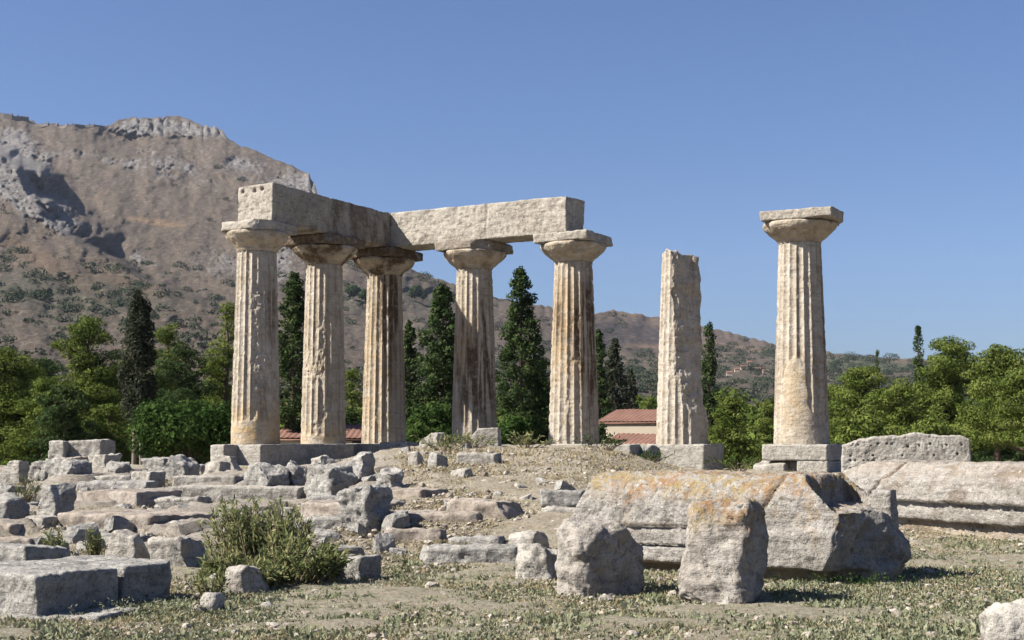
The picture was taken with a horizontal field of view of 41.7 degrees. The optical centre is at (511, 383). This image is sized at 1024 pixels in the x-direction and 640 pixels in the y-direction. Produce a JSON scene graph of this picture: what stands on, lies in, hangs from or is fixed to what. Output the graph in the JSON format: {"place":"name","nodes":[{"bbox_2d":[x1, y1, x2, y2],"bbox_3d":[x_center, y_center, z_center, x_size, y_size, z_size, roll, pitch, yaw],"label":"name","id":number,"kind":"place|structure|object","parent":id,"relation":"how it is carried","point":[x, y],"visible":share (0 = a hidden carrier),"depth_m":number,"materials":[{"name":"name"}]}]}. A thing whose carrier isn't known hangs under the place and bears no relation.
{"place":"outdoors","nodes":[
{"label":"outdoors","id":0,"kind":"place"},
{"bbox_2d":[0,116,969,410],"bbox_3d":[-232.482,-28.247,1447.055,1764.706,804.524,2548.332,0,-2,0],"label":"mountain","id":1,"kind":"structure","parent":0,"point":[168,202],"depth_m":1346.08,"materials":[{"name":"stone"}]},
{"bbox_2d":[0,154,1023,411],"bbox_3d":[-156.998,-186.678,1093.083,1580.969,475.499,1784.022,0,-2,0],"label":"hillside scrub","id":2,"kind":"object","parent":1,"relation":"on","point":[638,370],"visible":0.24,"depth_m":815.78,"materials":[{"name":"green plant"}]},
{"bbox_2d":[0,443,1023,639],"bbox_3d":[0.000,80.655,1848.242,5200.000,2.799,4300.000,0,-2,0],"label":"ground","id":3,"kind":"structure","parent":0,"point":[540,523],"depth_m":17.26,"materials":[{"name":"soil"}]},
{"bbox_2d":[0,492,29,518],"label":"boulder","id":4,"kind":"object","parent":3,"relation":"on","point":[13,506],"visible":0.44,"depth_m":22.26,"materials":[{"name":"grey stone"}]},
{"bbox_2d":[0,460,29,484],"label":"boulder","id":5,"kind":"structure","parent":3,"relation":"on","point":[12,470],"depth_m":31.30,"materials":[{"name":"stone"}]},
{"bbox_2d":[0,346,47,461],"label":"pine tree","id":6,"kind":"object","parent":3,"relation":"on","point":[13,388],"visible":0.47,"depth_m":65.45,"materials":[{"name":"green plant"}]},
{"bbox_2d":[0,542,70,561],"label":"rock ledge","id":7,"kind":"object","parent":3,"relation":"on","point":[17,552],"visible":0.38,"depth_m":16.14,"materials":[{"name":"grey stone"}]},
{"bbox_2d":[0,376,83,464],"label":"pine tree","id":8,"kind":"object","parent":3,"relation":"on","point":[17,448],"visible":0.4,"depth_m":59.53,"materials":[{"name":"green plant"}]},
{"bbox_2d":[0,350,89,456],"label":"pine tree","id":9,"kind":"object","parent":3,"relation":"on","point":[49,365],"visible":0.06,"depth_m":84.30,"materials":[{"name":"green plant"}]},
{"bbox_2d":[37,482,76,515],"bbox_3d":[-7.835,2.146,23.136,0.579,0.902,0.531,-2,-3,38],"label":"boulder","id":10,"kind":"object","parent":3,"relation":"on","point":[55,499],"visible":0.62,"depth_m":22.98,"materials":[{"name":"grey stone"}]},
{"bbox_2d":[24,382,100,462],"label":"pine tree","id":11,"kind":"object","parent":3,"relation":"on","point":[59,421],"visible":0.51,"depth_m":57.64,"materials":[{"name":"green plant"}]},
{"bbox_2d":[45,457,91,477],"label":"boulder","id":12,"kind":"object","parent":3,"relation":"on","point":[57,466],"visible":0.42,"depth_m":31.48,"materials":[{"name":"grey stone"}]},
{"bbox_2d":[0,606,138,621],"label":"stone slab","id":13,"kind":"structure","parent":3,"relation":"on","point":[108,613],"depth_m":12.59,"materials":[{"name":"grey stone"}]},
{"bbox_2d":[52,456,88,460],"bbox_3d":[-12.343,2.421,37.440,1.000,0.846,0.723,-1,-3,29],"label":"stone block","id":14,"kind":"object","parent":3,"relation":"on","point":[80,457],"depth_m":37.25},
{"bbox_2d":[68,439,115,456],"bbox_3d":[-11.896,1.834,38.007,1.161,0.561,0.902,-1,-3,12],"label":"stone block","id":15,"kind":"object","parent":14,"relation":"on","point":[87,448],"depth_m":37.61,"materials":[{"name":"stone"}]},
{"bbox_2d":[47,315,137,447],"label":"pine tree","id":16,"kind":"object","parent":3,"relation":"on","point":[89,380],"visible":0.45,"depth_m":71.53,"materials":[{"name":"green plant"}]},
{"bbox_2d":[38,555,171,604],"bbox_3d":[-4.264,2.083,14.123,1.389,0.486,0.835,-1,-3,30],"label":"stone slab","id":17,"kind":"object","parent":3,"relation":"on","point":[143,579],"depth_m":13.77,"materials":[{"name":"grey stone"}]},
{"bbox_2d":[81,403,136,464],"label":"pine tree","id":18,"kind":"object","parent":3,"relation":"on","point":[108,429],"visible":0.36,"depth_m":61.66,"materials":[{"name":"green plant"}]},
{"bbox_2d":[76,479,159,490],"bbox_3d":[-8.660,2.360,29.619,1.662,0.507,0.860,-1,-3,14],"label":"stone slab","id":19,"kind":"object","parent":3,"relation":"on","point":[109,484],"depth_m":29.31,"materials":[{"name":"grey stone"}]},
{"bbox_2d":[105,529,149,558],"bbox_3d":[-4.833,2.202,16.965,0.653,0.734,0.378,-1,-3,24],"label":"rubble stone","id":20,"kind":"object","parent":3,"relation":"on","point":[126,543],"visible":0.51,"depth_m":16.82,"materials":[{"name":"stone"}]},
{"bbox_2d":[77,488,181,507],"bbox_3d":[-7.547,2.369,26.366,1.748,0.607,1.272,-1,-3,29],"label":"rock ledge","id":21,"kind":"object","parent":3,"relation":"on","point":[137,497],"visible":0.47,"depth_m":25.89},
{"bbox_2d":[115,285,158,464],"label":"cypress tree","id":22,"kind":"object","parent":3,"relation":"on","point":[140,347],"visible":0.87,"depth_m":56.83,"materials":[{"name":"green plant"}]},
{"bbox_2d":[57,508,218,531],"bbox_3d":[-6.016,2.331,21.777,2.092,0.588,1.754,-1,-3,29],"label":"rock ledge","id":23,"kind":"object","parent":3,"relation":"on","point":[139,517],"visible":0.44,"depth_m":21.27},
{"bbox_2d":[68,592,222,617],"bbox_3d":[-3.460,2.126,12.842,1.377,0.197,0.875,0,-2,0],"label":"weed clump","id":24,"kind":"object","parent":3,"relation":"on","point":[170,607],"visible":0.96,"depth_m":12.87,"materials":[{"name":"green plant"}]},
{"bbox_2d":[131,323,197,452],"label":"pine tree","id":25,"kind":"object","parent":3,"relation":"on","point":[168,338],"visible":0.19,"depth_m":73.92,"materials":[{"name":"green plant"}]},
{"bbox_2d":[124,397,231,460],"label":"broadleaf bush","id":26,"kind":"object","parent":3,"relation":"on","point":[161,429],"visible":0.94,"depth_m":50.92,"materials":[{"name":"green plant"}]},
{"bbox_2d":[148,536,208,566],"bbox_3d":[-4.163,2.218,16.855,0.683,0.654,0.595,-1,-3,18],"label":"stone block","id":27,"kind":"object","parent":3,"relation":"on","point":[180,551],"depth_m":16.64,"materials":[{"name":"stone"}]},
{"bbox_2d":[138,344,219,463],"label":"pine tree","id":28,"kind":"object","parent":3,"relation":"on","point":[189,389],"visible":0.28,"depth_m":67.64,"materials":[{"name":"green plant"}]},
{"bbox_2d":[148,496,211,508],"bbox_3d":[-6.615,2.375,26.032,1.538,0.464,0.815,0,-2,8],"label":"stone slab","id":29,"kind":"object","parent":3,"relation":"on","point":[165,502],"depth_m":25.64,"materials":[{"name":"stone"}]},
{"bbox_2d":[162,454,200,481],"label":"rubble stone","id":30,"kind":"object","parent":3,"relation":"on","point":[179,465],"visible":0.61,"depth_m":33.01,"materials":[{"name":"grey stone"}]},
{"bbox_2d":[172,475,243,485],"bbox_3d":[-6.890,2.329,30.492,1.556,0.532,0.670,0,-2,8],"label":"stone slab","id":31,"kind":"object","parent":3,"relation":"on","point":[185,480],"depth_m":30.22,"materials":[{"name":"stone"}]},
{"bbox_2d":[188,568,231,597],"bbox_3d":[-3.123,2.085,13.903,0.469,0.397,0.413,1,-3,-20],"label":"leafy plant","id":32,"kind":"object","parent":3,"relation":"on","point":[219,580],"visible":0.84,"depth_m":13.86,"materials":[{"name":"green plant"}]},
{"bbox_2d":[199,301,234,461],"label":"pine tree","id":33,"kind":"object","parent":3,"relation":"on","point":[224,388],"visible":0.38,"depth_m":75.84,"materials":[{"name":"green plant"}]},
{"bbox_2d":[170,484,304,502],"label":"stone slab","id":34,"kind":"structure","parent":3,"relation":"on","point":[216,493],"depth_m":26.78,"materials":[{"name":"stone"}]},
{"bbox_2d":[223,565,268,593],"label":"rubble stone","id":35,"kind":"object","parent":3,"relation":"on","point":[244,579],"visible":0.6,"depth_m":14.56,"materials":[{"name":"stone"}]},
{"bbox_2d":[243,462,289,486],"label":"boulder","id":36,"kind":"object","parent":3,"relation":"on","point":[263,474],"visible":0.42,"depth_m":27.46,"materials":[{"name":"grey stone"}]},
{"bbox_2d":[194,493,356,588],"bbox_3d":[-3.002,1.846,15.635,1.771,1.100,2.097,2,-3,-40],"label":"oleander bush","id":37,"kind":"object","parent":3,"relation":"on","point":[280,551],"visible":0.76,"depth_m":15.72,"materials":[{"name":"green plant"}]},
{"bbox_2d":[216,444,353,465],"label":"foundation block","id":38,"kind":"structure","parent":3,"relation":"on","point":[281,454],"depth_m":42.74,"materials":[{"name":"stone"}]},
{"bbox_2d":[221,219,296,443],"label":"doric column","id":39,"kind":"structure","parent":38,"relation":"on","point":[257,244],"depth_m":42.65,"materials":[{"name":"stone"}]},
{"bbox_2d":[238,183,390,247],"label":"architrave beam","id":40,"kind":"structure","parent":39,"relation":"on","point":[304,212],"depth_m":44.79,"materials":[{"name":"stone"}]},
{"bbox_2d":[284,233,365,443],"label":"doric column","id":41,"kind":"structure","parent":38,"relation":"on","point":[325,257],"depth_m":45.84,"materials":[{"name":"stone"}]},
{"bbox_2d":[278,271,304,438],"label":"conifer tree","id":42,"kind":"object","parent":3,"relation":"on","point":[289,357],"visible":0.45,"depth_m":63.80,"materials":[{"name":"plant"}]},
{"bbox_2d":[14,443,575,559],"bbox_3d":[-5.880,2.106,30.002,13.242,1.635,25.102,1,-3,-23],"label":"rubble","id":43,"kind":"object","parent":3,"relation":"on","point":[382,541],"visible":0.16,"depth_m":20.04,"materials":[{"name":"grey stone"}]},
{"bbox_2d":[280,424,361,443],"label":"tiled house","id":44,"kind":"structure","parent":3,"relation":"on","point":[353,431],"depth_m":62.56,"materials":[{"name":"tile"}]},
{"bbox_2d":[303,515,347,534],"bbox_3d":[-2.663,2.274,21.169,1.346,0.419,0.611,0,-2,10],"label":"stone slab","id":45,"kind":"object","parent":3,"relation":"on","point":[327,522],"depth_m":20.93,"materials":[{"name":"grey stone"}]},
{"bbox_2d":[304,464,357,498],"bbox_3d":[-3.563,2.062,26.470,0.802,1.000,1.060,2,-3,-40],"label":"boulder","id":46,"kind":"object","parent":3,"relation":"on","point":[327,479],"visible":0.6,"depth_m":26.18,"materials":[{"name":"grey stone"}]},
{"bbox_2d":[301,499,405,516],"bbox_3d":[-2.652,2.224,22.683,1.723,0.537,1.021,-1,-3,29],"label":"rock ledge","id":47,"kind":"object","parent":3,"relation":"on","point":[317,508],"visible":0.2,"depth_m":22.51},
{"bbox_2d":[345,368,363,422],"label":"pine tree","id":48,"kind":"object","parent":3,"relation":"on","point":[352,395],"visible":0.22,"depth_m":79.80,"materials":[{"name":"green plant"}]},
{"bbox_2d":[335,554,380,581],"bbox_3d":[-1.889,2.298,16.097,0.535,0.510,0.476,-1,-3,29],"label":"stone block","id":49,"kind":"object","parent":3,"relation":"on","point":[359,566],"depth_m":15.90,"materials":[{"name":"grey stone"}]},
{"bbox_2d":[343,451,375,478],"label":"boulder","id":50,"kind":"object","parent":3,"relation":"on","point":[362,464],"visible":0.54,"depth_m":28.59,"materials":[{"name":"grey stone"}]},
{"bbox_2d":[336,483,392,535],"bbox_3d":[-2.251,1.933,20.642,0.874,0.838,0.653,-2,-3,35],"label":"boulder","id":51,"kind":"object","parent":3,"relation":"on","point":[367,506],"visible":0.8,"depth_m":20.44,"materials":[{"name":"grey stone"}]},
{"bbox_2d":[348,443,418,455],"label":"foundation block","id":52,"kind":"structure","parent":3,"relation":"on","point":[361,447],"depth_m":46.85,"materials":[{"name":"stone"}]},
{"bbox_2d":[351,246,422,443],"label":"doric column","id":53,"kind":"structure","parent":52,"relation":"on","point":[384,269],"depth_m":48.91,"materials":[{"name":"stone"}]},
{"bbox_2d":[376,467,403,486],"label":"rubble stone","id":54,"kind":"object","parent":3,"relation":"on","point":[392,477],"visible":0.6,"depth_m":24.90,"materials":[{"name":"grey stone"}]},
{"bbox_2d":[403,319,424,441],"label":"conifer tree","id":55,"kind":"object","parent":3,"relation":"on","point":[410,366],"visible":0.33,"depth_m":69.96,"materials":[{"name":"plant"}]},
{"bbox_2d":[384,526,446,543],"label":"stone slab","id":56,"kind":"structure","parent":3,"relation":"on","point":[410,534],"depth_m":19.36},
{"bbox_2d":[390,486,447,497],"bbox_3d":[-1.913,2.044,23.739,1.466,0.447,0.857,-1,-3,29],"label":"rock ledge","id":57,"kind":"object","parent":3,"relation":"on","point":[420,492],"visible":0.3,"depth_m":23.31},
{"bbox_2d":[405,399,451,442],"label":"broadleaf bush","id":58,"kind":"object","parent":3,"relation":"on","point":[426,422],"visible":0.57,"depth_m":54.43,"materials":[{"name":"green plant"}]},
{"bbox_2d":[405,281,455,442],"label":"conifer tree","id":59,"kind":"object","parent":3,"relation":"on","point":[440,369],"visible":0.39,"depth_m":65.69,"materials":[{"name":"plant"}]},
{"bbox_2d":[390,509,481,522],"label":"stone slab","id":60,"kind":"structure","parent":3,"relation":"on","point":[452,515],"depth_m":20.84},
{"bbox_2d":[419,542,524,564],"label":"stone slab","id":61,"kind":"structure","parent":3,"relation":"on","point":[446,553],"depth_m":17.50,"materials":[{"name":"grey stone"}]},
{"bbox_2d":[448,535,505,544],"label":"stone slab","id":62,"kind":"structure","parent":3,"relation":"on","point":[482,539],"depth_m":19.04,"materials":[{"name":"grey stone"}]},
{"bbox_2d":[456,452,501,464],"bbox_3d":[-0.714,1.743,29.494,0.968,0.521,0.572,-1,-3,12],"label":"stone slab","id":63,"kind":"object","parent":3,"relation":"on","point":[481,458],"depth_m":29.25,"materials":[{"name":"stone"}]},
{"bbox_2d":[446,498,524,518],"bbox_3d":[-0.413,2.121,21.414,1.342,0.602,0.740,-1,-3,29],"label":"rock ledge","id":64,"kind":"object","parent":3,"relation":"on","point":[499,509],"visible":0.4,"depth_m":21.13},
{"bbox_2d":[0,448,1023,639],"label":"ground weeds","id":65,"kind":"object","parent":3,"relation":"on","point":[849,602],"visible":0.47,"depth_m":12.72,"materials":[{"name":"green plant"}]},
{"bbox_2d":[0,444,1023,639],"bbox_3d":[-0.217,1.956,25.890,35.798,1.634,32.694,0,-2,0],"label":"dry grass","id":66,"kind":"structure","parent":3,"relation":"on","point":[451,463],"depth_m":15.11,"materials":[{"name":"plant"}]},
{"bbox_2d":[497,412,538,444],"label":"broadleaf bush","id":67,"kind":"object","parent":3,"relation":"on","point":[516,423],"visible":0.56,"depth_m":55.69,"materials":[{"name":"green plant"}]},
{"bbox_2d":[495,266,549,443],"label":"conifer tree","id":68,"kind":"object","parent":3,"relation":"on","point":[528,369],"visible":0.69,"depth_m":61.71,"materials":[{"name":"plant"}]},
{"bbox_2d":[79,386,976,468],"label":"distant wood","id":69,"kind":"object","parent":3,"relation":"on","point":[752,411],"visible":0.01,"depth_m":145.26,"materials":[{"name":"plant"}]},
{"bbox_2d":[508,530,549,548],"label":"rubble stone","id":70,"kind":"object","parent":3,"relation":"on","point":[532,536],"visible":0.36,"depth_m":18.27,"materials":[{"name":"stone"}]},
{"bbox_2d":[515,543,557,581],"bbox_3d":[0.319,2.226,16.236,0.601,0.628,0.602,-1,-3,20],"label":"rubble stone","id":71,"kind":"object","parent":3,"relation":"on","point":[535,560],"visible":0.55,"depth_m":16.03,"materials":[{"name":"stone"}]},
{"bbox_2d":[541,505,575,512],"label":"stone block","id":72,"kind":"structure","parent":3,"relation":"on","point":[554,508],"depth_m":21.38,"materials":[{"name":"stone"}]},
{"bbox_2d":[540,489,584,506],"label":"stone block","id":73,"kind":"structure","parent":72,"relation":"on","point":[566,498],"depth_m":21.60,"materials":[{"name":"grey stone"}]},
{"bbox_2d":[532,444,589,444],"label":"foundation block","id":74,"kind":"structure","parent":3,"relation":"on","point":[563,444],"depth_m":44.55,"materials":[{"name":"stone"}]},
{"bbox_2d":[533,229,612,443],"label":"doric column","id":75,"kind":"structure","parent":74,"relation":"on","point":[573,404],"depth_m":45.10,"materials":[{"name":"stone"}]},
{"bbox_2d":[390,196,584,250],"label":"architrave beam","id":76,"kind":"structure","parent":75,"relation":"on","point":[500,222],"depth_m":46.76,"materials":[{"name":"stone"}]},
{"bbox_2d":[555,518,645,600],"bbox_3d":[0.963,1.996,14.550,0.982,1.090,0.566,2,-3,-33],"label":"boulder","id":77,"kind":"object","parent":3,"relation":"on","point":[595,557],"visible":0.73,"depth_m":14.33,"materials":[{"name":"stone"}]},
{"bbox_2d":[595,328,612,422],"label":"conifer tree","id":78,"kind":"object","parent":3,"relation":"on","point":[602,376],"visible":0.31,"depth_m":83.91,"materials":[{"name":"plant"}]},
{"bbox_2d":[600,337,629,421],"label":"conifer tree","id":79,"kind":"object","parent":3,"relation":"on","point":[615,371],"visible":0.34,"depth_m":87.88,"materials":[{"name":"plant"}]},
{"bbox_2d":[604,433,709,443],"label":"tiled house","id":80,"kind":"structure","parent":3,"relation":"on","point":[634,438],"depth_m":67.29,"materials":[{"name":"tile"}]},
{"bbox_2d":[599,409,721,444],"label":"tiled house","id":81,"kind":"structure","parent":3,"relation":"on","point":[644,420],"depth_m":72.71,"materials":[{"name":"paint"}]},
{"bbox_2d":[648,444,723,470],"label":"foundation block","id":82,"kind":"structure","parent":3,"relation":"on","point":[690,456],"depth_m":42.64,"materials":[{"name":"stone"}]},
{"bbox_2d":[656,249,708,443],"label":"doric column","id":83,"kind":"structure","parent":82,"relation":"on","point":[681,415],"depth_m":43.22,"materials":[{"name":"stone"}]},
{"bbox_2d":[701,321,720,438],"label":"cypress tree","id":84,"kind":"object","parent":3,"relation":"on","point":[709,398],"visible":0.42,"depth_m":71.97,"materials":[{"name":"plant"}]},
{"bbox_2d":[678,496,768,604],"bbox_3d":[2.157,1.817,13.746,0.871,1.341,0.746,-1,-3,30],"label":"boulder","id":85,"kind":"object","parent":3,"relation":"on","point":[724,559],"visible":0.83,"depth_m":13.46,"materials":[{"name":"stone"}]},
{"bbox_2d":[708,395,760,468],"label":"pine tree","id":86,"kind":"object","parent":3,"relation":"on","point":[726,416],"visible":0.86,"depth_m":63.60,"materials":[{"name":"green plant"}]},
{"bbox_2d":[570,470,911,582],"bbox_3d":[2.663,1.780,16.851,4.329,1.388,1.536,-2,-3,38],"label":"fallen cornice block","id":87,"kind":"object","parent":3,"relation":"on","point":[823,523],"depth_m":15.93,"materials":[{"name":"stone"}]},
{"bbox_2d":[871,489,898,528],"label":"stub block","id":88,"kind":"structure","parent":87,"relation":"on","point":[884,500],"depth_m":16.01,"materials":[{"name":"stone"}]},
{"bbox_2d":[743,401,773,466],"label":"pine tree","id":89,"kind":"object","parent":3,"relation":"on","point":[766,436],"visible":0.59,"depth_m":91.62,"materials":[{"name":"green plant"}]},
{"bbox_2d":[797,460,840,472],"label":"foundation block","id":90,"kind":"structure","parent":3,"relation":"on","point":[818,466],"depth_m":40.56,"materials":[{"name":"stone"}]},
{"bbox_2d":[762,444,842,460],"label":"foundation block","id":91,"kind":"structure","parent":90,"relation":"on","point":[801,452],"depth_m":40.80,"materials":[{"name":"stone"}]},
{"bbox_2d":[759,206,843,443],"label":"doric column","id":92,"kind":"structure","parent":91,"relation":"on","point":[801,411],"depth_m":41.20,"materials":[{"name":"stone"}]},
{"bbox_2d":[829,410,891,443],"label":"broadleaf bush","id":93,"kind":"object","parent":3,"relation":"on","point":[849,430],"visible":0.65,"depth_m":55.53,"materials":[{"name":"green plant"}]},
{"bbox_2d":[828,365,897,443],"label":"pine tree","id":94,"kind":"object","parent":3,"relation":"on","point":[857,384],"visible":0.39,"depth_m":73.43,"materials":[{"name":"green plant"}]},
{"bbox_2d":[864,383,934,434],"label":"pine tree","id":95,"kind":"object","parent":3,"relation":"on","point":[901,409],"visible":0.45,"depth_m":65.85,"materials":[{"name":"green plant"}]},
{"bbox_2d":[841,432,970,471],"bbox_3d":[9.644,1.812,32.958,3.085,1.250,0.861,-1,-3,14],"label":"pierced stone block","id":96,"kind":"object","parent":3,"relation":"on","point":[911,446],"depth_m":32.59,"materials":[{"name":"stone"}]},
{"bbox_2d":[912,325,925,408],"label":"cypress tree","id":97,"kind":"object","parent":3,"relation":"on","point":[917,338],"visible":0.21,"depth_m":92.08,"materials":[{"name":"green plant"}]},
{"bbox_2d":[895,415,951,435],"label":"broadleaf bush","id":98,"kind":"object","parent":3,"relation":"on","point":[932,427],"visible":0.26,"depth_m":56.43,"materials":[{"name":"green plant"}]},
{"bbox_2d":[842,459,1023,541],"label":"fallen cornice block","id":99,"kind":"object","parent":3,"relation":"on","point":[978,499],"depth_m":22.14,"materials":[{"name":"stone"}]},
{"bbox_2d":[888,334,992,452],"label":"pine tree","id":100,"kind":"object","parent":3,"relation":"on","point":[943,391],"visible":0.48,"depth_m":71.18,"materials":[{"name":"green plant"}]},
{"bbox_2d":[946,343,1023,460],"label":"pine tree","id":101,"kind":"object","parent":3,"relation":"on","point":[997,367],"visible":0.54,"depth_m":65.52,"materials":[{"name":"green plant"}]},
{"bbox_2d":[961,367,1023,453],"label":"pine tree","id":102,"kind":"object","parent":3,"relation":"on","point":[1013,413],"visible":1,"depth_m":61.95,"materials":[{"name":"green plant"}]},
{"bbox_2d":[963,358,1023,461],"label":"pine tree","id":103,"kind":"object","parent":3,"relation":"on","point":[1009,454],"visible":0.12,"depth_m":88.55,"materials":[{"name":"green plant"}]},
{"bbox_2d":[979,598,1023,639],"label":"boulder","id":104,"kind":"object","parent":3,"relation":"on","point":[1000,621],"visible":1,"depth_m":10.30,"materials":[{"name":"stone"}]},
{"bbox_3d":[-5.132,2.089,13.542,1.042,0.438,1.022,-1,-3,30],"label":"stone slab","id":105,"kind":"object","parent":3,"relation":"on","visible":0},
{"bbox_2d":[0,560,117,615],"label":"stone slab","id":106,"kind":"object","parent":105,"relation":"on","point":[35,587],"depth_m":12.82,"materials":[{"name":"grey stone"}]},
{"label":"foundation block","id":107,"kind":"object","parent":3,"relation":"on","visible":0},
{"bbox_2d":[434,239,512,443],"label":"doric column","id":108,"kind":"structure","parent":107,"relation":"on","point":[474,262],"depth_m":47.03,"materials":[{"name":"stone"}]},
{"bbox_2d":[0,445,1023,639],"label":"gravel","id":109,"kind":"structure","parent":0,"point":[274,625],"depth_m":15.53,"materials":[{"name":"gravel"}]},
{"bbox_2d":[0,0,1023,360],"label":"sky","id":110,"kind":"structure","parent":0,"point":[675,124],"materials":[{"name":"blue"}]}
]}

